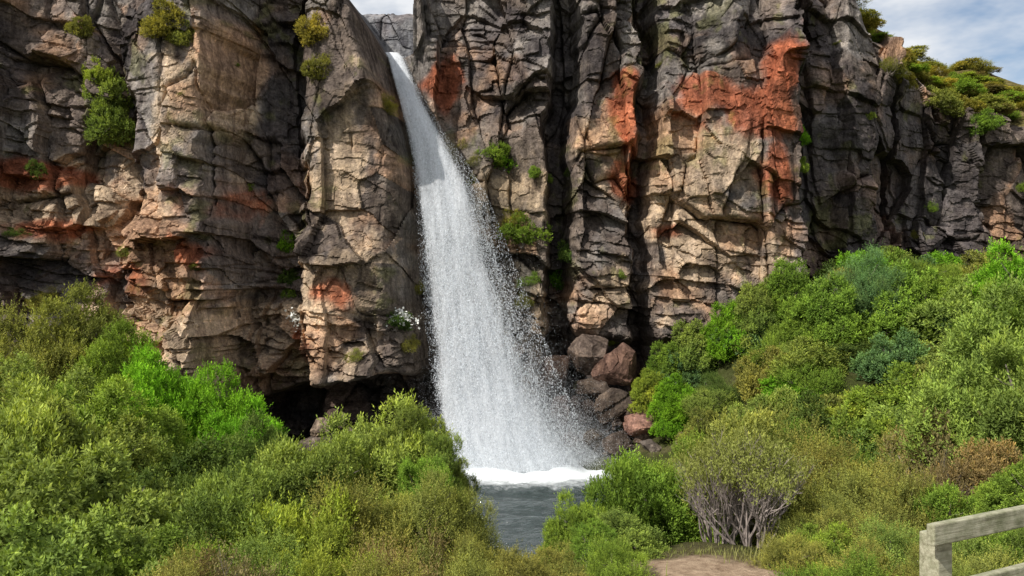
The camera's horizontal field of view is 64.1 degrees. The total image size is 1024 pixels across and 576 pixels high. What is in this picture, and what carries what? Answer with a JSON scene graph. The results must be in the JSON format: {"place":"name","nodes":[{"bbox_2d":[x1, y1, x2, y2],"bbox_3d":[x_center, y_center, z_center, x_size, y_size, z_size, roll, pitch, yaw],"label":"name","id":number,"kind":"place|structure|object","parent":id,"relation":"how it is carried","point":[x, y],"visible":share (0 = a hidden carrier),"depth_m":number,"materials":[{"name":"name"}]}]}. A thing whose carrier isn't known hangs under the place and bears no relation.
{"place":"outdoors","nodes":[
{"label":"outdoors","id":0,"kind":"place"},
{"bbox_2d":[0,0,1023,452],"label":"rock cliff","id":1,"kind":"structure","parent":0,"point":[688,192],"depth_m":29.07,"materials":[{"name":"brown stone"}]},
{"bbox_2d":[81,65,134,116],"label":"cliff shrub","id":2,"kind":"object","parent":1,"relation":"on","point":[108,87],"visible":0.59,"depth_m":28.20,"materials":[{"name":"green plant"}]},
{"bbox_2d":[82,94,135,148],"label":"cliff shrub","id":3,"kind":"object","parent":1,"relation":"on","point":[113,130],"visible":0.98,"depth_m":27.97,"materials":[{"name":"green plant"}]},
{"bbox_2d":[137,0,184,38],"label":"cliff shrub","id":4,"kind":"object","parent":1,"relation":"on","point":[160,25],"visible":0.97,"depth_m":25.98,"materials":[{"name":"green plant"}]},
{"bbox_2d":[293,10,329,46],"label":"cliff shrub","id":5,"kind":"object","parent":1,"relation":"on","point":[307,34],"visible":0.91,"depth_m":27.02,"materials":[{"name":"green plant"}]},
{"bbox_2d":[300,51,331,80],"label":"cliff shrub","id":6,"kind":"object","parent":1,"relation":"on","point":[312,70],"visible":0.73,"depth_m":26.90,"materials":[{"name":"green plant"}]},
{"bbox_2d":[386,52,636,478],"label":"waterfall","id":7,"kind":"structure","parent":1,"relation":"on","point":[486,444],"depth_m":27.83,"materials":[{"name":"liquid"}]},
{"bbox_2d":[496,210,552,249],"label":"cliff shrub","id":8,"kind":"object","parent":1,"relation":"on","point":[516,232],"visible":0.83,"depth_m":29.39,"materials":[{"name":"green plant"}]},
{"bbox_2d":[534,355,571,391],"bbox_3d":[1.392,3.092,29.433,1.427,1.346,1.257,0,0,26],"label":"boulder","id":9,"kind":"object","parent":1,"relation":"on","point":[564,361],"visible":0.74,"depth_m":29.01,"materials":[{"name":"stone"}]},
{"bbox_2d":[593,388,633,425],"bbox_3d":[3.458,4.093,27.994,1.581,1.296,1.380,-9,-19,36],"label":"boulder","id":10,"kind":"object","parent":1,"relation":"on","point":[616,401],"visible":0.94,"depth_m":27.67,"materials":[{"name":"stone"}]},
{"bbox_2d":[575,377,609,398],"bbox_3d":[2.901,3.434,28.737,1.225,0.944,1.260,9,-7,-23],"label":"boulder","id":11,"kind":"object","parent":10,"relation":"on","point":[591,383],"visible":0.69,"depth_m":28.45,"materials":[{"name":"stone"}]},
{"bbox_2d":[591,342,636,385],"bbox_3d":[3.752,2.756,28.714,1.704,1.522,1.505,-4,-16,43],"label":"boulder","id":12,"kind":"object","parent":11,"relation":"on","point":[616,366],"visible":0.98,"depth_m":28.11,"materials":[{"name":"brown stone"}]},
{"bbox_2d":[856,0,1023,119],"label":"cliff top scrub","id":13,"kind":"object","parent":1,"relation":"on","point":[1009,101],"visible":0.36,"depth_m":37.78,"materials":[{"name":"green plant"}]},
{"bbox_2d":[923,85,966,117],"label":"cliff shrub","id":14,"kind":"object","parent":1,"relation":"on","point":[949,103],"visible":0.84,"depth_m":34.88,"materials":[{"name":"green plant"}]},
{"bbox_2d":[966,107,1006,136],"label":"cliff shrub","id":15,"kind":"object","parent":1,"relation":"on","point":[983,128],"visible":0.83,"depth_m":35.20,"materials":[{"name":"green plant"}]},
{"bbox_2d":[359,436,664,567],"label":"pool water","id":16,"kind":"structure","parent":0,"point":[523,501],"depth_m":23.56,"materials":[{"name":"grey liquid"}]},
{"bbox_2d":[286,339,947,575],"bbox_3d":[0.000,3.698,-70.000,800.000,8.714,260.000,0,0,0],"label":"ground","id":17,"kind":"structure","parent":0,"point":[707,564],"depth_m":8.26,"materials":[{"name":"brown soil"}]},
{"bbox_2d":[0,292,96,405],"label":"heath shrub","id":18,"kind":"object","parent":17,"relation":"on","point":[39,359],"visible":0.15,"depth_m":18.90,"materials":[{"name":"green plant"}]},
{"bbox_2d":[0,368,115,503],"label":"broadleaf shrub","id":19,"kind":"object","parent":17,"relation":"on","point":[19,425],"visible":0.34,"depth_m":10.36,"materials":[{"name":"green plant"}]},
{"bbox_2d":[0,348,126,435],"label":"round leaf shrub","id":20,"kind":"object","parent":17,"relation":"on","point":[87,382],"visible":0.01,"depth_m":14.47,"materials":[{"name":"green plant"}]},
{"bbox_2d":[0,501,136,575],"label":"round leaf shrub","id":21,"kind":"object","parent":17,"relation":"on","point":[44,533],"visible":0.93,"depth_m":5.47,"materials":[{"name":"green plant"}]},
{"bbox_2d":[17,277,131,402],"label":"broadleaf shrub","id":22,"kind":"object","parent":17,"relation":"on","point":[71,349],"visible":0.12,"depth_m":19.48,"materials":[{"name":"green plant"}]},
{"bbox_2d":[0,434,163,570],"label":"round leaf shrub","id":23,"kind":"object","parent":17,"relation":"on","point":[42,489],"visible":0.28,"depth_m":7.48,"materials":[{"name":"green plant"}]},
{"bbox_2d":[0,498,204,575],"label":"round leaf shrub","id":24,"kind":"object","parent":17,"relation":"on","point":[85,525],"visible":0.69,"depth_m":6.08,"materials":[{"name":"green plant"}]},
{"bbox_2d":[0,395,207,551],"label":"round leaf shrub","id":25,"kind":"object","parent":17,"relation":"on","point":[145,451],"visible":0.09,"depth_m":11.21,"materials":[{"name":"green plant"}]},
{"bbox_2d":[0,441,218,556],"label":"round leaf shrub","id":26,"kind":"object","parent":17,"relation":"on","point":[150,503],"visible":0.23,"depth_m":8.07,"materials":[{"name":"green plant"}]},
{"bbox_2d":[64,313,166,407],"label":"broadleaf shrub","id":27,"kind":"object","parent":17,"relation":"on","point":[103,351],"visible":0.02,"depth_m":18.55,"materials":[{"name":"green plant"}]},
{"bbox_2d":[47,373,209,476],"bbox_3d":[-6.648,3.117,13.618,3.478,3.547,3.891,0,0,0],"label":"round leaf shrub","id":28,"kind":"object","parent":17,"relation":"on","point":[163,422],"visible":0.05,"depth_m":13.26,"materials":[{"name":"green plant"}]},
{"bbox_2d":[60,522,229,575],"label":"round leaf shrub","id":29,"kind":"object","parent":17,"relation":"on","point":[124,569],"visible":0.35,"depth_m":6.38,"materials":[{"name":"green plant"}]},
{"bbox_2d":[98,337,212,442],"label":"broadleaf shrub","id":30,"kind":"object","parent":17,"relation":"on","point":[152,383],"visible":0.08,"depth_m":15.20,"materials":[{"name":"green plant"}]},
{"bbox_2d":[133,536,205,575],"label":"heath shrub","id":31,"kind":"object","parent":17,"relation":"on","point":[187,567],"visible":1,"depth_m":5.31,"materials":[{"name":"green plant"}]},
{"bbox_2d":[96,427,251,533],"bbox_3d":[-4.594,3.226,10.910,2.786,2.470,2.866,0,4,20],"label":"round leaf shrub","id":32,"kind":"object","parent":17,"relation":"on","point":[177,460],"visible":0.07,"depth_m":11.22,"materials":[{"name":"green plant"}]},
{"bbox_2d":[154,536,236,575],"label":"heath shrub","id":33,"kind":"object","parent":17,"relation":"on","point":[202,562],"visible":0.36,"depth_m":5.82,"materials":[{"name":"green plant"}]},
{"bbox_2d":[167,357,262,472],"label":"broadleaf shrub","id":34,"kind":"object","parent":17,"relation":"on","point":[226,404],"visible":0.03,"depth_m":15.27,"materials":[{"name":"green plant"}]},
{"bbox_2d":[168,443,263,496],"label":"broadleaf shrub","id":35,"kind":"object","parent":17,"relation":"on","point":[191,478],"visible":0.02,"depth_m":10.99,"materials":[{"name":"green plant"}]},
{"bbox_2d":[135,475,314,571],"bbox_3d":[-2.458,2.430,7.165,1.671,1.645,1.418,0,0,-28],"label":"broadleaf shrub","id":36,"kind":"object","parent":17,"relation":"on","point":[215,519],"visible":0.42,"depth_m":6.95,"materials":[{"name":"green plant"}]},
{"bbox_2d":[196,391,291,470],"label":"broadleaf shrub","id":37,"kind":"object","parent":17,"relation":"on","point":[235,426],"visible":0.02,"depth_m":14.84,"materials":[{"name":"green plant"}]},
{"bbox_2d":[219,407,295,493],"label":"broadleaf shrub","id":38,"kind":"object","parent":17,"relation":"on","point":[244,450],"visible":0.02,"depth_m":13.32,"materials":[{"name":"green plant"}]},
{"bbox_2d":[202,533,312,575],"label":"bare branch shrub","id":39,"kind":"object","parent":17,"relation":"on","point":[238,569],"visible":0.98,"depth_m":5.48,"materials":[{"name":"green plant"}]},
{"bbox_2d":[205,519,310,575],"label":"heath shrub","id":40,"kind":"object","parent":17,"relation":"on","point":[270,553],"visible":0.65,"depth_m":5.90,"materials":[{"name":"green plant"}]},
{"bbox_2d":[174,458,345,545],"bbox_3d":[-2.781,2.817,8.728,2.319,2.139,2.047,0,0,-27],"label":"broadleaf shrub","id":41,"kind":"object","parent":17,"relation":"on","point":[260,478],"visible":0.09,"depth_m":8.63,"materials":[{"name":"green plant"}]},
{"bbox_2d":[219,480,361,574],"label":"broadleaf shrub","id":42,"kind":"object","parent":17,"relation":"on","point":[290,513],"visible":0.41,"depth_m":7.20,"materials":[{"name":"green plant"}]},
{"bbox_2d":[247,424,382,525],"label":"broadleaf shrub","id":43,"kind":"object","parent":17,"relation":"on","point":[307,467],"visible":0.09,"depth_m":9.28,"materials":[{"name":"green plant"}]},
{"bbox_2d":[241,510,392,575],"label":"heath shrub","id":44,"kind":"object","parent":17,"relation":"on","point":[323,569],"visible":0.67,"depth_m":6.03,"materials":[{"name":"green plant"}]},
{"bbox_2d":[294,388,431,527],"bbox_3d":[-1.799,2.879,10.264,2.612,3.235,2.626,0,0,0],"label":"broadleaf shrub","id":45,"kind":"object","parent":17,"relation":"on","point":[389,462],"visible":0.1,"depth_m":9.89,"materials":[{"name":"green plant"}]},
{"bbox_2d":[294,456,451,573],"bbox_3d":[-1.540,2.533,7.769,2.258,1.933,1.960,0,0,0],"label":"heath shrub","id":46,"kind":"object","parent":17,"relation":"on","point":[364,523],"visible":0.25,"depth_m":7.53,"materials":[{"name":"green plant"}]},
{"bbox_2d":[332,543,432,575],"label":"heath shrub","id":47,"kind":"object","parent":17,"relation":"on","point":[377,569],"visible":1,"depth_m":5.23,"materials":[{"name":"green plant"}]},
{"bbox_2d":[324,518,455,575],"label":"heath shrub","id":48,"kind":"object","parent":17,"relation":"on","point":[436,543],"visible":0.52,"depth_m":6.40,"materials":[{"name":"green plant"}]},
{"bbox_2d":[368,400,468,493],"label":"broadleaf shrub","id":49,"kind":"object","parent":17,"relation":"on","point":[419,413],"visible":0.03,"depth_m":10.17,"materials":[{"name":"green plant"}]},
{"bbox_2d":[362,460,492,571],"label":"heath shrub","id":50,"kind":"object","parent":17,"relation":"on","point":[410,502],"visible":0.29,"depth_m":7.73,"materials":[{"name":"green plant"}]},
{"bbox_2d":[384,453,485,538],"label":"broadleaf shrub","id":51,"kind":"object","parent":17,"relation":"on","point":[406,470],"visible":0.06,"depth_m":9.34,"materials":[{"name":"green plant"}]},
{"bbox_2d":[398,416,481,500],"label":"broadleaf shrub","id":52,"kind":"object","parent":17,"relation":"on","point":[461,479],"visible":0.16,"depth_m":10.13,"materials":[{"name":"green plant"}]},
{"bbox_2d":[402,530,506,575],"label":"heath shrub","id":53,"kind":"object","parent":17,"relation":"on","point":[472,568],"visible":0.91,"depth_m":6.23,"materials":[{"name":"green plant"}]},
{"bbox_2d":[423,481,507,568],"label":"heath shrub","id":54,"kind":"object","parent":17,"relation":"on","point":[486,534],"visible":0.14,"depth_m":7.97,"materials":[{"name":"green plant"}]},
{"bbox_2d":[439,524,527,575],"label":"heath shrub","id":55,"kind":"object","parent":17,"relation":"on","point":[460,543],"visible":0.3,"depth_m":7.02,"materials":[{"name":"green plant"}]},
{"bbox_2d":[532,487,612,571],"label":"broadleaf shrub","id":56,"kind":"object","parent":17,"relation":"on","point":[552,533],"visible":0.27,"depth_m":9.31,"materials":[{"name":"green plant"}]},
{"bbox_2d":[566,395,594,423],"bbox_3d":[2.277,4.310,28.928,1.153,1.065,1.242,-12,-3,-20],"label":"boulder","id":57,"kind":"object","parent":17,"relation":"on","point":[585,408],"visible":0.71,"depth_m":28.50,"materials":[{"name":"stone"}]},
{"bbox_2d":[567,334,608,374],"bbox_3d":[2.789,2.371,29.467,1.498,1.542,1.541,-11,-1,17],"label":"boulder","id":58,"kind":"object","parent":17,"relation":"on","point":[588,352],"visible":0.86,"depth_m":28.93,"materials":[{"name":"stone"}]},
{"bbox_2d":[566,518,619,567],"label":"open branched shrub","id":59,"kind":"object","parent":17,"relation":"on","point":[590,531],"visible":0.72,"depth_m":7.75,"materials":[{"name":"green plant"}]},
{"bbox_2d":[580,451,653,544],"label":"open branched shrub","id":60,"kind":"object","parent":17,"relation":"on","point":[626,502],"visible":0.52,"depth_m":9.88,"materials":[{"name":"green plant"}]},
{"bbox_2d":[602,430,632,456],"bbox_3d":[3.503,5.121,26.928,1.026,0.814,0.986,0,0,-11],"label":"boulder","id":61,"kind":"object","parent":17,"relation":"on","point":[620,436],"visible":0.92,"depth_m":26.68,"materials":[{"name":"stone"}]},
{"bbox_2d":[580,530,659,575],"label":"heath shrub","id":62,"kind":"object","parent":17,"relation":"on","point":[620,559],"visible":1,"depth_m":6.85,"materials":[{"name":"green plant"}]},
{"bbox_2d":[573,505,671,565],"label":"broadleaf shrub","id":63,"kind":"object","parent":17,"relation":"on","point":[636,531],"visible":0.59,"depth_m":8.26,"materials":[{"name":"green plant"}]},
{"bbox_2d":[623,410,655,436],"bbox_3d":[4.422,4.473,27.512,1.406,0.761,1.979,-10,10,3],"label":"boulder","id":64,"kind":"object","parent":17,"relation":"on","point":[639,425],"visible":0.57,"depth_m":26.89,"materials":[{"name":"brown stone"}]},
{"bbox_2d":[627,368,664,413],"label":"hillside shrub","id":65,"kind":"object","parent":17,"relation":"on","point":[641,393],"visible":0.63,"depth_m":27.40,"materials":[{"name":"green plant"}]},
{"bbox_2d":[604,444,724,546],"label":"broadleaf shrub","id":66,"kind":"object","parent":17,"relation":"on","point":[678,528],"visible":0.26,"depth_m":10.42,"materials":[{"name":"green plant"}]},
{"bbox_2d":[643,340,692,392],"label":"hillside shrub","id":67,"kind":"object","parent":17,"relation":"on","point":[658,360],"visible":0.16,"depth_m":28.02,"materials":[{"name":"green plant"}]},
{"bbox_2d":[645,372,698,439],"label":"hillside shrub","id":68,"kind":"object","parent":17,"relation":"on","point":[669,416],"visible":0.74,"depth_m":26.20,"materials":[{"name":"green plant"}]},
{"bbox_2d":[665,318,725,376],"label":"hillside shrub","id":69,"kind":"object","parent":17,"relation":"on","point":[692,346],"visible":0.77,"depth_m":27.76,"materials":[{"name":"green plant"}]},
{"bbox_2d":[642,423,754,545],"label":"heath shrub","id":70,"kind":"object","parent":17,"relation":"on","point":[675,445],"visible":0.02,"depth_m":11.17,"materials":[{"name":"green plant"}]},
{"bbox_2d":[674,405,722,460],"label":"hillside shrub","id":71,"kind":"object","parent":17,"relation":"on","point":[702,421],"visible":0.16,"depth_m":23.31,"materials":[{"name":"green plant"}]},
{"bbox_2d":[670,419,761,543],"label":"bare branch shrub","id":72,"kind":"object","parent":17,"relation":"on","point":[693,482],"visible":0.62,"depth_m":9.32,"materials":[{"name":"green plant"}]},
{"bbox_2d":[416,525,1023,575],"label":"undergrowth","id":73,"kind":"object","parent":17,"relation":"on","point":[857,569],"visible":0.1,"depth_m":6.57,"materials":[{"name":"green plant"}]},
{"bbox_2d":[699,299,758,363],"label":"hillside shrub","id":74,"kind":"object","parent":17,"relation":"on","point":[719,325],"visible":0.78,"depth_m":27.54,"materials":[{"name":"green plant"}]},
{"bbox_2d":[668,405,824,548],"bbox_3d":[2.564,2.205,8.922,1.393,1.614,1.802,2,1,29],"label":"bare branch shrub","id":75,"kind":"object","parent":17,"relation":"on","point":[758,466],"visible":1,"depth_m":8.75,"materials":[{"name":"green plant"}]},
{"bbox_2d":[723,281,779,351],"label":"hillside shrub","id":76,"kind":"object","parent":17,"relation":"on","point":[746,307],"visible":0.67,"depth_m":27.30,"materials":[{"name":"green plant"}]},
{"bbox_2d":[756,256,815,333],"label":"hillside shrub","id":77,"kind":"object","parent":17,"relation":"on","point":[784,291],"visible":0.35,"depth_m":27.58,"materials":[{"name":"green plant"}]},
{"bbox_2d":[760,384,811,421],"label":"hillside shrub","id":78,"kind":"object","parent":17,"relation":"on","point":[773,397],"visible":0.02,"depth_m":21.82,"materials":[{"name":"green plant"}]},
{"bbox_2d":[728,398,844,549],"bbox_3d":[3.782,2.811,11.356,2.592,2.520,2.376,0,0,-31],"label":"heath shrub","id":79,"kind":"object","parent":17,"relation":"on","point":[812,426],"visible":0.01,"depth_m":11.49,"materials":[{"name":"green plant"}]},
{"bbox_2d":[746,527,833,575],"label":"heath shrub","id":80,"kind":"object","parent":17,"relation":"on","point":[793,558],"visible":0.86,"depth_m":7.25,"materials":[{"name":"green plant"}]},
{"bbox_2d":[737,421,888,547],"bbox_3d":[3.925,2.800,10.392,2.406,2.294,2.312,0,0,0],"label":"heath shrub","id":81,"kind":"object","parent":17,"relation":"on","point":[821,455],"visible":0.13,"depth_m":10.14,"materials":[{"name":"green plant"}]},
{"bbox_2d":[780,518,855,564],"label":"broadleaf shrub","id":82,"kind":"object","parent":17,"relation":"on","point":[820,537],"visible":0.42,"depth_m":7.50,"materials":[{"name":"green plant"}]},
{"bbox_2d":[767,486,870,546],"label":"heath shrub","id":83,"kind":"object","parent":17,"relation":"on","point":[805,517],"visible":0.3,"depth_m":8.40,"materials":[{"name":"green plant"}]},
{"bbox_2d":[770,270,875,356],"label":"hillside shrub","id":84,"kind":"object","parent":17,"relation":"on","point":[812,312],"visible":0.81,"depth_m":25.42,"materials":[{"name":"green plant"}]},
{"bbox_2d":[653,245,1023,496],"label":"hillside thicket","id":85,"kind":"object","parent":17,"relation":"on","point":[895,354],"visible":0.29,"depth_m":23.48,"materials":[{"name":"green plant"}]},
{"bbox_2d":[809,530,902,575],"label":"heath shrub","id":86,"kind":"object","parent":17,"relation":"on","point":[868,542],"visible":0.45,"depth_m":6.84,"materials":[{"name":"green plant"}]},
{"bbox_2d":[793,449,928,540],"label":"heath shrub","id":87,"kind":"object","parent":17,"relation":"on","point":[860,482],"visible":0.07,"depth_m":9.34,"materials":[{"name":"green plant"}]},
{"bbox_2d":[810,239,921,324],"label":"heath shrub","id":88,"kind":"object","parent":17,"relation":"on","point":[857,275],"visible":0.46,"depth_m":25.93,"materials":[{"name":"green plant"}]},
{"bbox_2d":[811,495,923,568],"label":"heath shrub","id":89,"kind":"object","parent":17,"relation":"on","point":[855,522],"visible":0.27,"depth_m":7.95,"materials":[{"name":"green plant"}]},
{"bbox_2d":[857,420,928,490],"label":"heath shrub","id":90,"kind":"object","parent":17,"relation":"on","point":[887,456],"visible":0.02,"depth_m":12.62,"materials":[{"name":"green plant"}]},
{"bbox_2d":[846,507,960,575],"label":"heath shrub","id":91,"kind":"object","parent":17,"relation":"on","point":[892,539],"visible":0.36,"depth_m":7.17,"materials":[{"name":"green plant"}]},
{"bbox_2d":[866,259,965,331],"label":"hillside shrub","id":92,"kind":"object","parent":17,"relation":"on","point":[926,284],"visible":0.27,"depth_m":25.25,"materials":[{"name":"green plant"}]},
{"bbox_2d":[869,462,962,530],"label":"heath shrub","id":93,"kind":"object","parent":17,"relation":"on","point":[916,483],"visible":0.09,"depth_m":9.01,"materials":[{"name":"green plant"}]},
{"bbox_2d":[884,441,988,511],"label":"bush","id":94,"kind":"object","parent":17,"relation":"on","point":[939,477],"visible":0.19,"depth_m":9.42,"materials":[{"name":"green plant"}]},
{"bbox_2d":[904,279,980,342],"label":"hillside shrub","id":95,"kind":"object","parent":17,"relation":"on","point":[944,307],"visible":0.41,"depth_m":23.66,"materials":[{"name":"green plant"}]},
{"bbox_2d":[878,387,1009,483],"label":"open branched shrub","id":96,"kind":"object","parent":17,"relation":"on","point":[926,441],"visible":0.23,"depth_m":10.87,"materials":[{"name":"green plant"}]},
{"bbox_2d":[908,478,986,544],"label":"broadleaf shrub","id":97,"kind":"object","parent":17,"relation":"on","point":[936,496],"visible":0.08,"depth_m":8.71,"materials":[{"name":"green plant"}]},
{"bbox_2d":[893,269,1023,479],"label":"broadleaf shrub","id":98,"kind":"object","parent":17,"relation":"on","point":[984,318],"visible":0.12,"depth_m":12.87,"materials":[{"name":"green plant"}]},
{"bbox_2d":[895,322,1023,484],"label":"broadleaf shrub","id":99,"kind":"object","parent":17,"relation":"on","point":[1000,407],"visible":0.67,"depth_m":10.72,"materials":[{"name":"green plant"}]},
{"bbox_2d":[919,505,1023,575],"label":"wooden fence","id":100,"kind":"object","parent":17,"relation":"on","point":[937,539],"visible":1,"depth_m":4.54,"materials":[{"name":"grey wood"}]},
{"bbox_2d":[920,436,1023,505],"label":"open branched shrub","id":101,"kind":"object","parent":17,"relation":"on","point":[987,464],"visible":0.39,"depth_m":9.27,"materials":[{"name":"brown plant"}]},
{"bbox_2d":[940,505,1023,572],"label":"heath shrub","id":102,"kind":"object","parent":17,"relation":"on","point":[970,544],"visible":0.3,"depth_m":7.41,"materials":[{"name":"green plant"}]},
{"bbox_2d":[942,236,1023,334],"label":"broadleaf shrub","id":103,"kind":"object","parent":17,"relation":"on","point":[993,269],"visible":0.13,"depth_m":23.10,"materials":[{"name":"green plant"}]},
{"bbox_2d":[952,541,1023,575],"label":"heath shrub","id":104,"kind":"object","parent":17,"relation":"on","point":[998,560],"visible":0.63,"depth_m":6.22,"materials":[{"name":"green plant"}]},
{"bbox_2d":[956,454,1023,556],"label":"round leaf shrub","id":105,"kind":"object","parent":17,"relation":"on","point":[992,493],"visible":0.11,"depth_m":8.38,"materials":[{"name":"green plant"}]},
{"bbox_2d":[350,0,1023,84],"label":"sky","id":106,"kind":"structure","parent":0,"point":[954,31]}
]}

